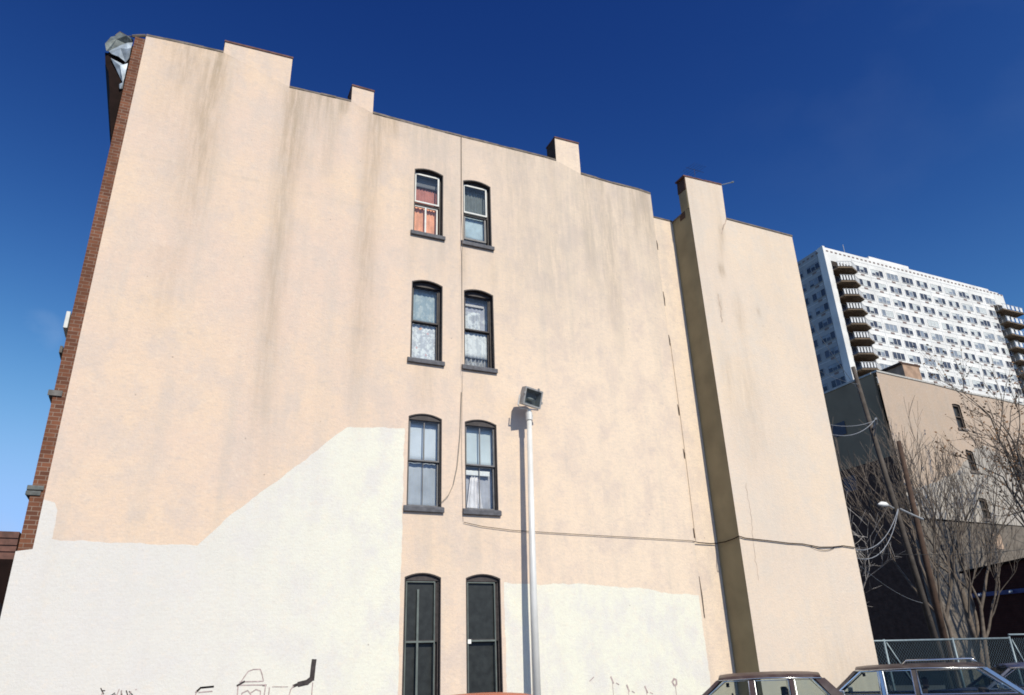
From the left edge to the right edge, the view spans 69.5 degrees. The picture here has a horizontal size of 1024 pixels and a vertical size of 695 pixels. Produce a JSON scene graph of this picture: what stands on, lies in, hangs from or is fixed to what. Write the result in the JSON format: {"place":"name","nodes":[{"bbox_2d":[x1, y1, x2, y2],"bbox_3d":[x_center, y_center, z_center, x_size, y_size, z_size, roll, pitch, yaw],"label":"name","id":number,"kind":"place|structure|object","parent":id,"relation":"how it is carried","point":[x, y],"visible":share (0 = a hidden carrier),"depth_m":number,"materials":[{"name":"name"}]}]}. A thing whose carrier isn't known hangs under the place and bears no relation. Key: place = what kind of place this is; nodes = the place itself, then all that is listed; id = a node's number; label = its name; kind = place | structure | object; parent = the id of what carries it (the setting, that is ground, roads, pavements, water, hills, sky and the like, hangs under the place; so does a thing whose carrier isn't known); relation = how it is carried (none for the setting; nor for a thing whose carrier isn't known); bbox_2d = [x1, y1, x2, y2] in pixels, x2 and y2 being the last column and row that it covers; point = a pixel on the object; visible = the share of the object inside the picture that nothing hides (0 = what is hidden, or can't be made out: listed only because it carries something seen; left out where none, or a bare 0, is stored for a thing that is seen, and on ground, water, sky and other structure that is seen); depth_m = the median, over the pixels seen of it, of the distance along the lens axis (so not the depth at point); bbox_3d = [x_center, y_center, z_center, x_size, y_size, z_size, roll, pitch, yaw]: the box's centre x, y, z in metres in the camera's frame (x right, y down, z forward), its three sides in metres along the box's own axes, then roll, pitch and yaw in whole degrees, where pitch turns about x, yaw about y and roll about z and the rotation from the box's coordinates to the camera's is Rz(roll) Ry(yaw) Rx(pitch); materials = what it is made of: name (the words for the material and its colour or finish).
{"place":"outdoors","nodes":[
{"label":"outdoors","id":0,"kind":"place"},
{"bbox_2d":[0,0,1023,532],"label":"sky","id":1,"kind":"structure","parent":0,"point":[887,130],"materials":[{"name":"blue"}]},
{"bbox_2d":[797,246,1023,403],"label":"apartment tower","id":2,"kind":"structure","parent":0,"point":[867,315],"depth_m":126.31,"materials":[{"name":"white concrete"}]},
{"bbox_2d":[806,260,819,274],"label":"window","id":3,"kind":"structure","parent":2,"relation":"in","point":[816,265],"depth_m":124.97,"materials":[{"name":"glass"}]},
{"bbox_2d":[809,274,822,288],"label":"window","id":4,"kind":"structure","parent":2,"relation":"in","point":[818,279],"depth_m":123.91,"materials":[{"name":"glass"}]},
{"bbox_2d":[812,288,826,301],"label":"window","id":5,"kind":"structure","parent":2,"relation":"in","point":[822,292],"depth_m":122.88,"materials":[{"name":"glass"}]},
{"bbox_2d":[815,302,829,315],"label":"window","id":6,"kind":"structure","parent":2,"relation":"in","point":[825,306],"depth_m":121.87,"materials":[{"name":"glass"}]},
{"bbox_2d":[818,316,832,329],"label":"window","id":7,"kind":"structure","parent":2,"relation":"in","point":[827,321],"depth_m":120.82,"materials":[{"name":"glass"}]},
{"bbox_2d":[821,330,835,344],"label":"window","id":8,"kind":"structure","parent":2,"relation":"in","point":[831,335],"depth_m":119.74,"materials":[{"name":"glass"}]},
{"bbox_2d":[824,345,839,359],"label":"window","id":9,"kind":"structure","parent":2,"relation":"in","point":[834,350],"depth_m":118.81,"materials":[{"name":"glass"}]},
{"bbox_2d":[827,360,842,374],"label":"window","id":10,"kind":"structure","parent":2,"relation":"in","point":[833,367],"depth_m":117.73,"materials":[{"name":"glass"}]},
{"bbox_2d":[831,375,846,388],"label":"window","id":11,"kind":"structure","parent":2,"relation":"in","point":[834,383],"depth_m":116.79,"materials":[{"name":"glass"}]},
{"bbox_2d":[855,265,867,275],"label":"window","id":12,"kind":"structure","parent":2,"relation":"in","point":[861,269],"depth_m":126.15,"materials":[{"name":"white glass"}]},
{"bbox_2d":[858,278,871,288],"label":"window","id":13,"kind":"structure","parent":2,"relation":"in","point":[863,282],"depth_m":125.12,"materials":[{"name":"white glass"}]},
{"bbox_2d":[862,292,874,302],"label":"window","id":14,"kind":"structure","parent":2,"relation":"in","point":[868,296],"depth_m":124.12,"materials":[{"name":"white glass"}]},
{"bbox_2d":[865,305,878,316],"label":"window","id":15,"kind":"structure","parent":2,"relation":"in","point":[873,310],"depth_m":123.06,"materials":[{"name":"white glass"}]},
{"bbox_2d":[868,319,882,330],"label":"window","id":16,"kind":"structure","parent":2,"relation":"in","point":[876,324],"depth_m":122.02,"materials":[{"name":"white glass"}]},
{"bbox_2d":[870,269,883,279],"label":"window","id":17,"kind":"structure","parent":2,"relation":"in","point":[877,273],"depth_m":127.56,"materials":[{"name":"white glass"}]},
{"bbox_2d":[872,334,885,345],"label":"window","id":18,"kind":"structure","parent":2,"relation":"in","point":[878,338],"depth_m":120.95,"materials":[{"name":"white glass"}]},
{"bbox_2d":[874,282,886,292],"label":"window","id":19,"kind":"structure","parent":2,"relation":"in","point":[879,286],"depth_m":126.51,"materials":[{"name":"white glass"}]},
{"bbox_2d":[875,348,889,359],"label":"window","id":20,"kind":"structure","parent":2,"relation":"in","point":[884,353],"depth_m":119.92,"materials":[{"name":"white glass"}]},
{"bbox_2d":[877,295,890,306],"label":"window","id":21,"kind":"structure","parent":2,"relation":"in","point":[881,299],"depth_m":125.49,"materials":[{"name":"white glass"}]},
{"bbox_2d":[881,309,894,319],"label":"window","id":22,"kind":"structure","parent":2,"relation":"in","point":[886,313],"depth_m":124.45,"materials":[{"name":"white glass"}]},
{"bbox_2d":[884,323,897,333],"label":"window","id":23,"kind":"structure","parent":2,"relation":"in","point":[890,327],"depth_m":123.42,"materials":[{"name":"white glass"}]},
{"bbox_2d":[886,273,898,283],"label":"window","id":24,"kind":"structure","parent":2,"relation":"in","point":[889,276],"depth_m":129.02,"materials":[{"name":"white glass"}]},
{"bbox_2d":[888,337,901,348],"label":"window","id":25,"kind":"structure","parent":2,"relation":"in","point":[893,341],"depth_m":122.40,"materials":[{"name":"white glass"}]},
{"bbox_2d":[889,286,902,296],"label":"window","id":26,"kind":"structure","parent":2,"relation":"in","point":[893,289],"depth_m":127.97,"materials":[{"name":"white glass"}]},
{"bbox_2d":[892,351,905,361],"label":"window","id":27,"kind":"structure","parent":2,"relation":"in","point":[900,356],"depth_m":121.36,"materials":[{"name":"white glass"}]},
{"bbox_2d":[893,299,905,309],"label":"window","id":28,"kind":"structure","parent":2,"relation":"in","point":[898,303],"depth_m":126.91,"materials":[{"name":"white glass"}]},
{"bbox_2d":[896,312,909,323],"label":"window","id":29,"kind":"structure","parent":2,"relation":"in","point":[900,316],"depth_m":125.92,"materials":[{"name":"white glass"}]},
{"bbox_2d":[900,326,913,337],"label":"window","id":30,"kind":"structure","parent":2,"relation":"in","point":[905,330],"depth_m":124.90,"materials":[{"name":"white glass"}]},
{"bbox_2d":[901,276,913,286],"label":"window","id":31,"kind":"structure","parent":2,"relation":"in","point":[904,280],"depth_m":130.49,"materials":[{"name":"white glass"}]},
{"bbox_2d":[904,289,917,299],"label":"window","id":32,"kind":"structure","parent":2,"relation":"in","point":[909,293],"depth_m":129.44,"materials":[{"name":"white glass"}]},
{"bbox_2d":[904,340,917,351],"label":"window","id":33,"kind":"structure","parent":2,"relation":"in","point":[908,344],"depth_m":123.82,"materials":[{"name":"white glass"}]},
{"bbox_2d":[908,302,920,312],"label":"window","id":34,"kind":"structure","parent":2,"relation":"in","point":[912,306],"depth_m":128.39,"materials":[{"name":"white glass"}]},
{"bbox_2d":[908,354,921,364],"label":"window","id":35,"kind":"structure","parent":2,"relation":"in","point":[916,359],"depth_m":122.82,"materials":[{"name":"white glass"}]},
{"bbox_2d":[912,316,924,326],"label":"window","id":36,"kind":"structure","parent":2,"relation":"in","point":[918,320],"depth_m":127.34,"materials":[{"name":"white glass"}]},
{"bbox_2d":[915,280,927,290],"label":"window","id":37,"kind":"structure","parent":2,"relation":"in","point":[919,283],"depth_m":131.90,"materials":[{"name":"white glass"}]},
{"bbox_2d":[915,329,928,340],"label":"window","id":38,"kind":"structure","parent":2,"relation":"in","point":[924,334],"depth_m":126.35,"materials":[{"name":"white glass"}]},
{"bbox_2d":[919,293,931,303],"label":"window","id":39,"kind":"structure","parent":2,"relation":"in","point":[926,297],"depth_m":130.90,"materials":[{"name":"white glass"}]},
{"bbox_2d":[923,306,935,316],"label":"window","id":40,"kind":"structure","parent":2,"relation":"in","point":[929,310],"depth_m":129.82,"materials":[{"name":"white glass"}]},
{"bbox_2d":[927,319,939,329],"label":"window","id":41,"kind":"structure","parent":2,"relation":"in","point":[932,323],"depth_m":128.83,"materials":[{"name":"white glass"}]},
{"bbox_2d":[930,283,941,293],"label":"window","id":42,"kind":"structure","parent":2,"relation":"in","point":[934,287],"depth_m":133.36,"materials":[{"name":"white glass"}]},
{"bbox_2d":[931,333,943,343],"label":"window","id":43,"kind":"structure","parent":2,"relation":"in","point":[934,336],"depth_m":127.83,"materials":[{"name":"white glass"}]},
{"bbox_2d":[934,346,947,357],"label":"window","id":44,"kind":"structure","parent":2,"relation":"in","point":[939,350],"depth_m":126.75,"materials":[{"name":"white glass"}]},
{"bbox_2d":[937,309,949,319],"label":"window","id":45,"kind":"structure","parent":2,"relation":"in","point":[943,313],"depth_m":131.32,"materials":[{"name":"white glass"}]},
{"bbox_2d":[941,322,953,332],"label":"window","id":46,"kind":"structure","parent":2,"relation":"in","point":[945,326],"depth_m":130.27,"materials":[{"name":"white glass"}]},
{"bbox_2d":[942,374,955,385],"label":"window","id":47,"kind":"structure","parent":2,"relation":"in","point":[952,378],"depth_m":124.73,"materials":[{"name":"white glass"}]},
{"bbox_2d":[945,336,957,346],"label":"window","id":48,"kind":"structure","parent":2,"relation":"in","point":[952,340],"depth_m":129.22,"materials":[{"name":"white glass"}]},
{"bbox_2d":[949,349,961,359],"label":"window","id":49,"kind":"structure","parent":2,"relation":"in","point":[956,353],"depth_m":128.20,"materials":[{"name":"white glass"}]},
{"bbox_2d":[956,326,967,335],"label":"window","id":50,"kind":"structure","parent":2,"relation":"in","point":[959,329],"depth_m":131.74,"materials":[{"name":"white glass"}]},
{"bbox_2d":[960,339,971,349],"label":"window","id":51,"kind":"structure","parent":2,"relation":"in","point":[963,342],"depth_m":130.68,"materials":[{"name":"white glass"}]},
{"bbox_2d":[963,352,975,362],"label":"window","id":52,"kind":"structure","parent":2,"relation":"in","point":[968,356],"depth_m":129.66,"materials":[{"name":"white glass"}]},
{"bbox_2d":[968,366,980,376],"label":"window","id":53,"kind":"structure","parent":2,"relation":"in","point":[974,370],"depth_m":128.69,"materials":[{"name":"white glass"}]},
{"bbox_2d":[978,355,989,365],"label":"window","id":54,"kind":"structure","parent":2,"relation":"in","point":[983,359],"depth_m":131.10,"materials":[{"name":"white glass"}]},
{"bbox_2d":[884,684,984,690],"bbox_3d":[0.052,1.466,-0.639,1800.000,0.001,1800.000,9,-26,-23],"label":"ground","id":55,"kind":"structure","parent":0,"point":[910,686],"depth_m":40.08,"materials":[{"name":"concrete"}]},
{"bbox_2d":[0,31,880,694],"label":"apartment building","id":56,"kind":"structure","parent":55,"relation":"on","point":[246,391],"depth_m":16.00,"materials":[{"name":"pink paint"}]},
{"bbox_2d":[63,311,70,337],"bbox_3d":[-8.350,-0.427,13.883,0.070,0.340,0.500,9,-26,-23],"label":"air conditioner","id":57,"kind":"object","parent":56,"relation":"attached to","point":[67,321],"visible":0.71,"depth_m":13.69,"materials":[{"name":"white paint"}]},
{"bbox_2d":[415,589,418,694],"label":"shade cord","id":58,"kind":"object","parent":56,"relation":"hanging from","point":[416,668],"visible":1,"depth_m":14.09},
{"bbox_2d":[402,573,440,694],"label":"window","id":59,"kind":"structure","parent":56,"relation":"in","point":[429,585],"depth_m":14.23,"materials":[{"name":"paint"}]},
{"bbox_2d":[408,462,435,505],"bbox_3d":[-1.891,2.905,15.460,0.701,1.001,0.015,9,-26,-23],"label":"curtain","id":60,"kind":"object","parent":56,"relation":"hanging from","point":[415,485],"visible":0.81,"depth_m":15.48,"materials":[{"name":"white fabric"}]},
{"bbox_2d":[410,422,436,460],"bbox_3d":[-1.918,2.019,15.836,0.700,0.927,0.009,9,-26,-23],"label":"roller blind","id":61,"kind":"object","parent":56,"relation":"attached to","point":[416,443],"visible":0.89,"depth_m":15.84,"materials":[{"name":"white fabric"}]},
{"bbox_2d":[403,414,443,512],"bbox_3d":[-1.887,2.438,15.578,0.860,2.112,0.365,9,-26,-23],"label":"window","id":62,"kind":"structure","parent":56,"relation":"in","point":[421,418],"depth_m":15.58,"materials":[{"name":"paint"}]},
{"bbox_2d":[412,323,435,359],"bbox_3d":[-2.018,-0.062,16.804,0.702,1.004,0.023,9,-26,-23],"label":"curtain","id":63,"kind":"object","parent":56,"relation":"hanging from","point":[423,341],"visible":0.75,"depth_m":16.83,"materials":[{"name":"fabric"}]},
{"bbox_2d":[413,289,435,322],"bbox_3d":[-2.057,-0.936,17.205,0.702,0.919,0.019,9,-26,-23],"label":"curtain","id":64,"kind":"object","parent":56,"relation":"hanging from","point":[424,307],"visible":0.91,"depth_m":17.23,"materials":[{"name":"white fabric"}]},
{"bbox_2d":[414,207,437,234],"bbox_3d":[-2.126,-3.019,18.116,0.673,0.923,0.027,9,-26,-23],"label":"curtain","id":65,"kind":"object","parent":56,"relation":"hanging from","point":[430,221],"visible":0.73,"depth_m":18.16,"materials":[{"name":"fabric"}]},
{"bbox_2d":[407,280,444,366],"bbox_3d":[-1.993,-0.550,16.882,0.860,2.117,0.365,9,-26,-23],"label":"window","id":66,"kind":"structure","parent":56,"relation":"in","point":[425,285],"depth_m":16.98,"materials":[{"name":"paint"}]},
{"bbox_2d":[416,186,436,206],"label":"curtain","id":67,"kind":"object","parent":56,"relation":"hanging from","point":[426,195],"visible":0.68,"depth_m":18.50,"materials":[{"name":"fabric"}]},
{"bbox_2d":[416,177,436,190],"bbox_3d":[-2.157,-4.135,18.583,0.670,0.330,0.007,9,-26,-23],"label":"roller blind","id":68,"kind":"object","parent":56,"relation":"attached to","point":[426,184],"visible":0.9,"depth_m":18.57,"materials":[{"name":"grey fabric"}]},
{"bbox_2d":[411,168,445,240],"bbox_3d":[-2.097,-3.498,18.168,0.860,2.001,0.365,9,-26,-23],"label":"window","id":69,"kind":"structure","parent":56,"relation":"in","point":[427,174],"depth_m":18.22,"materials":[{"name":"paint"}]},
{"bbox_2d":[461,136,462,493],"bbox_3d":[-1.163,-0.985,17.278,0.046,9.990,0.094,9,-26,-23],"label":"cable","id":70,"kind":"object","parent":56,"relation":"attached to","point":[462,241],"visible":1,"depth_m":18.43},
{"bbox_2d":[465,311,479,329],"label":"curtain","id":71,"kind":"object","parent":56,"relation":"hanging from","point":[472,320],"visible":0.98,"depth_m":17.60,"materials":[{"name":"white fabric"}]},
{"bbox_2d":[465,217,483,240],"bbox_3d":[-0.960,-2.978,18.653,0.710,0.643,0.007,9,-26,-23],"label":"roller blind","id":72,"kind":"object","parent":56,"relation":"attached to","point":[474,228],"visible":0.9,"depth_m":18.66,"materials":[{"name":"grey fabric"}]},
{"bbox_2d":[467,476,481,507],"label":"curtain","id":73,"kind":"object","parent":56,"relation":"hanging from","point":[473,498],"visible":0.81,"depth_m":15.88,"materials":[{"name":"white fabric"}]},
{"bbox_2d":[465,189,484,217],"bbox_3d":[-0.994,-3.670,18.975,0.712,0.884,0.033,9,-26,-23],"label":"curtain","id":74,"kind":"object","parent":56,"relation":"hanging from","point":[475,202],"visible":0.74,"depth_m":19.02,"materials":[{"name":"grey fabric"}]},
{"bbox_2d":[465,332,486,359],"bbox_3d":[-0.879,-0.049,17.352,0.652,0.664,0.027,9,-26,-23],"label":"curtain","id":75,"kind":"object","parent":56,"relation":"hanging from","point":[475,345],"visible":0.88,"depth_m":17.36,"materials":[{"name":"white fabric"}]},
{"bbox_2d":[465,298,487,331],"bbox_3d":[-0.902,-0.725,17.720,0.711,0.969,0.019,9,-26,-23],"label":"curtain","id":76,"kind":"object","parent":56,"relation":"hanging from","point":[483,318],"visible":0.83,"depth_m":17.83,"materials":[{"name":"white fabric"}]},
{"bbox_2d":[465,357,487,367],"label":"curtain","id":77,"kind":"object","parent":56,"relation":"hanging from","point":[475,362],"visible":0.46,"depth_m":17.25,"materials":[{"name":"white fabric"}]},
{"bbox_2d":[466,470,489,476],"bbox_3d":[-0.755,2.741,16.064,0.582,0.110,0.015,9,-26,-23],"label":"valance","id":78,"kind":"object","parent":56,"relation":"attached to","point":[476,473],"visible":0.94,"depth_m":16.07,"materials":[{"name":"white fabric"}]},
{"bbox_2d":[461,180,494,250],"bbox_3d":[-0.930,-3.321,18.668,0.870,2.001,0.365,9,-26,-23],"label":"window","id":79,"kind":"structure","parent":56,"relation":"in","point":[472,185],"depth_m":18.71,"materials":[{"name":"paint"}]},
{"bbox_2d":[466,427,492,468],"bbox_3d":[-0.751,2.205,16.333,0.710,0.947,0.009,9,-26,-23],"label":"roller blind","id":80,"kind":"object","parent":56,"relation":"attached to","point":[472,437],"visible":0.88,"depth_m":16.35,"materials":[{"name":"white fabric"}]},
{"bbox_2d":[466,468,492,508],"bbox_3d":[-0.744,3.110,15.998,0.711,0.981,0.015,9,-26,-23],"label":"curtain","id":81,"kind":"object","parent":56,"relation":"hanging from","point":[486,490],"visible":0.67,"depth_m":16.06,"materials":[{"name":"white fabric"}]},
{"bbox_2d":[462,289,497,373],"bbox_3d":[-0.826,-0.373,17.382,0.870,2.117,0.365,9,-26,-23],"label":"window","id":82,"kind":"structure","parent":56,"relation":"in","point":[475,294],"depth_m":17.47,"materials":[{"name":"paint"}]},
{"bbox_2d":[463,420,501,515],"bbox_3d":[-0.720,2.615,16.079,0.870,2.112,0.365,9,-26,-23],"label":"window","id":83,"kind":"structure","parent":56,"relation":"in","point":[480,424],"depth_m":16.08,"materials":[{"name":"paint"}]},
{"bbox_2d":[466,574,502,692],"bbox_3d":[-0.599,5.814,14.691,0.760,2.488,0.238,9,-26,-23],"label":"window","id":84,"kind":"structure","parent":56,"relation":"in","point":[484,670],"depth_m":14.73,"materials":[{"name":"paint"}]},
{"bbox_2d":[464,522,855,550],"bbox_3d":[3.808,4.380,16.930,10.242,0.412,0.802,9,-26,-23],"label":"cable","id":85,"kind":"object","parent":56,"relation":"attached to","point":[694,541],"visible":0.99,"depth_m":17.40,"materials":[{"name":"black rubber"}]},
{"bbox_2d":[670,343,695,540],"bbox_3d":[4.289,2.237,18.565,0.033,5.140,0.013,9,-26,-23],"label":"cable","id":86,"kind":"object","parent":56,"relation":"attached to","point":[683,443],"visible":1,"depth_m":18.48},
{"bbox_2d":[856,549,1023,554],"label":"overhead wire","id":87,"kind":"object","parent":56,"relation":"attached to","point":[934,554],"visible":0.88,"depth_m":21.73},
{"bbox_2d":[456,692,530,694],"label":"parked car","id":88,"kind":"object","parent":55,"relation":"on","point":[498,693],"visible":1,"depth_m":7.12,"materials":[{"name":"paint"}]},
{"bbox_2d":[517,386,542,694],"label":"floodlight pole","id":89,"kind":"object","parent":55,"relation":"on","point":[530,397],"visible":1,"depth_m":15.43,"materials":[{"name":"metal"}]},
{"bbox_2d":[702,671,842,694],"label":"parked car","id":90,"kind":"object","parent":55,"relation":"on","point":[826,686],"visible":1,"depth_m":11.32,"materials":[{"name":"paint"}]},
{"bbox_2d":[846,491,904,606],"bbox_3d":[10.760,9.215,26.662,5.387,6.977,8.468,-3,-24,2],"label":"bare tree","id":91,"kind":"object","parent":55,"relation":"on","point":[864,572],"visible":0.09,"depth_m":25.72,"materials":[{"name":"brown plant"}]},
{"bbox_2d":[851,366,953,688],"bbox_3d":[13.120,5.901,25.097,0.980,11.618,2.681,-22,-31,38],"label":"utility pole","id":92,"kind":"object","parent":55,"relation":"on","point":[918,583],"visible":1,"depth_m":25.49,"materials":[{"name":"brown wood"}]},
{"bbox_2d":[823,362,1023,684],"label":"neighbor building","id":93,"kind":"structure","parent":55,"relation":"on","point":[893,615],"depth_m":47.84,"materials":[{"name":"beige paint"}]},
{"bbox_2d":[832,421,846,437],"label":"window","id":94,"kind":"structure","parent":93,"relation":"in","point":[837,430],"depth_m":50.58,"materials":[{"name":"blue glass"}]},
{"bbox_2d":[843,475,857,492],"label":"window","id":95,"kind":"structure","parent":93,"relation":"in","point":[845,483],"depth_m":49.19,"materials":[{"name":"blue glass"}]},
{"bbox_2d":[952,404,968,430],"bbox_3d":[30.511,4.794,50.505,1.000,1.921,0.360,9,-26,-23],"label":"window","id":96,"kind":"structure","parent":93,"relation":"in","point":[956,409],"depth_m":50.65,"materials":[{"name":"black glass"}]},
{"bbox_2d":[965,451,980,473],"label":"window","id":97,"kind":"structure","parent":93,"relation":"in","point":[969,456],"depth_m":49.37,"materials":[{"name":"black glass"}]},
{"bbox_2d":[979,498,992,521],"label":"window","id":98,"kind":"structure","parent":93,"relation":"in","point":[980,499],"depth_m":48.10,"materials":[{"name":"black glass"}]},
{"bbox_2d":[832,396,1023,687],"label":"bare tree","id":99,"kind":"object","parent":55,"relation":"on","point":[974,631],"visible":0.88,"depth_m":28.95,"materials":[{"name":"brown plant"}]},
{"bbox_2d":[896,441,959,688],"bbox_3d":[15.082,7.872,26.841,0.445,9.255,0.260,9,-26,-23],"label":"utility pole","id":100,"kind":"object","parent":55,"relation":"on","point":[933,592],"visible":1,"depth_m":26.73,"materials":[{"name":"brown wood"}]},
{"bbox_2d":[837,658,1023,694],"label":"parked car","id":101,"kind":"object","parent":55,"relation":"on","point":[883,669],"visible":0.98,"depth_m":13.75,"materials":[{"name":"paint"}]},
{"bbox_2d":[874,634,1023,691],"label":"chain link fence","id":102,"kind":"object","parent":55,"relation":"on","point":[955,654],"visible":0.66,"depth_m":21.52,"materials":[{"name":"metal"}]},
{"bbox_2d":[913,343,1023,542],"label":"bare tree","id":103,"kind":"object","parent":55,"relation":"on","point":[1016,470],"visible":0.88,"depth_m":43.09,"materials":[{"name":"brown plant"}]},
{"bbox_2d":[944,662,1023,691],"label":"parked car","id":104,"kind":"object","parent":55,"relation":"on","point":[1009,666],"visible":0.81,"depth_m":15.05,"materials":[{"name":"paint"}]},
{"bbox_2d":[959,558,1023,686],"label":"garage","id":105,"kind":"structure","parent":0,"point":[1008,617],"depth_m":29.60,"materials":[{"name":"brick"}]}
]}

